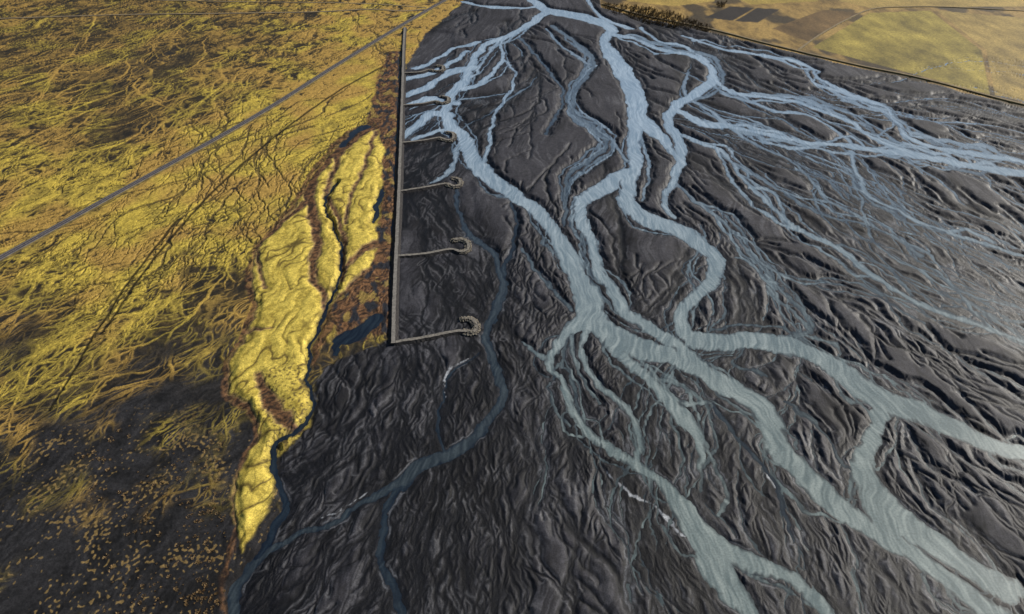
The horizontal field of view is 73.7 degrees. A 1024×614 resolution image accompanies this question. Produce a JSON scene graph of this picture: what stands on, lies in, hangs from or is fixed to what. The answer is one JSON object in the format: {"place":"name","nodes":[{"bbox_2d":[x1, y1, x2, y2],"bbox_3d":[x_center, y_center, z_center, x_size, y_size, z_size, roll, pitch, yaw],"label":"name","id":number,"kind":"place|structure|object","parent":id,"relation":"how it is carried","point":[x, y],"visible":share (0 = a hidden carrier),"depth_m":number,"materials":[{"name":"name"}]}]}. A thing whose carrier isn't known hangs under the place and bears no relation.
{"place":"outdoors","nodes":[
{"label":"outdoors","id":0,"kind":"place"},
{"bbox_2d":[0,9,426,19],"bbox_3d":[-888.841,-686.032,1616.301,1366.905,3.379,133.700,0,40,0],"label":"dirt track","id":1,"kind":"structure","parent":0,"point":[205,13],"depth_m":1633.47,"materials":[{"name":"soil"}]},
{"bbox_2d":[0,0,447,261],"bbox_3d":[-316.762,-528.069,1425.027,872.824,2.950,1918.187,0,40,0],"label":"road","id":2,"kind":"structure","parent":0,"point":[84,211],"depth_m":1081.13,"materials":[{"name":"grey asphalt"}]},
{"bbox_2d":[137,0,426,7],"bbox_3d":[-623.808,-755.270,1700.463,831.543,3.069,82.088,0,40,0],"label":"dirt track","id":3,"kind":"structure","parent":0,"point":[281,2],"depth_m":1704.73,"materials":[{"name":"brown soil"}]},
{"bbox_2d":[0,0,1023,613],"bbox_3d":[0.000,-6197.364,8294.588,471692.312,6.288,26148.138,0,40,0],"label":"ground","id":4,"kind":"structure","parent":0,"point":[160,320],"depth_m":783.21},
{"bbox_2d":[71,425,226,613],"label":"dry grass tufts","id":5,"kind":"object","parent":4,"relation":"on","point":[194,593],"visible":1,"depth_m":558.37,"materials":[{"name":"yellow plant"}]},
{"bbox_2d":[388,27,406,344],"bbox_3d":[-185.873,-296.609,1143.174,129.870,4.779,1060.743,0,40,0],"label":"levee","id":6,"kind":"structure","parent":4,"relation":"on","point":[393,329],"depth_m":941.24,"materials":[{"name":"gravel"}]},
{"bbox_2d":[404,64,445,74],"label":"groyne","id":7,"kind":"object","parent":4,"relation":"on","point":[442,68],"visible":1,"depth_m":1346.15,"materials":[{"name":"stone"}]},
{"bbox_2d":[403,95,450,106],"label":"groyne","id":8,"kind":"object","parent":4,"relation":"on","point":[447,100],"visible":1,"depth_m":1226.16,"materials":[{"name":"stone"}]},
{"bbox_2d":[402,131,456,144],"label":"groyne","id":9,"kind":"object","parent":4,"relation":"on","point":[453,136],"visible":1,"depth_m":1111.40,"materials":[{"name":"stone"}]},
{"bbox_2d":[401,177,463,193],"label":"groyne","id":10,"kind":"object","parent":4,"relation":"on","point":[460,182],"visible":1,"depth_m":994.97,"materials":[{"name":"stone"}]},
{"bbox_2d":[398,237,471,258],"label":"groyne","id":11,"kind":"object","parent":4,"relation":"on","point":[467,247],"visible":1,"depth_m":867.34,"materials":[{"name":"stone"}]},
{"bbox_2d":[394,316,480,345],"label":"groyne","id":12,"kind":"object","parent":4,"relation":"on","point":[475,324],"visible":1,"depth_m":746.65,"materials":[{"name":"stone"}]},
{"bbox_2d":[603,2,712,31],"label":"distant trees","id":13,"kind":"object","parent":4,"relation":"on","point":[650,14],"visible":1,"depth_m":1604.73,"materials":[{"name":"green plant"}]},
{"bbox_2d":[227,0,1023,613],"bbox_3d":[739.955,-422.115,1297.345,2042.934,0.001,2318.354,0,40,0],"label":"river water","id":14,"kind":"structure","parent":0,"point":[891,522],"depth_m":762.01,"materials":[{"name":"blue liquid"}]},
{"bbox_2d":[601,4,1023,105],"bbox_3d":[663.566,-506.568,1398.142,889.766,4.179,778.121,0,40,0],"label":"dirt track","id":15,"kind":"structure","parent":0,"point":[895,72],"depth_m":1369.25,"materials":[{"name":"soil"}]},
{"bbox_2d":[798,6,1023,49],"bbox_3d":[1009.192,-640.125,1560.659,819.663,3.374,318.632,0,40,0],"label":"dirt track","id":16,"kind":"structure","parent":0,"point":[818,35],"depth_m":1653.40,"materials":[{"name":"brown soil"}]}
]}

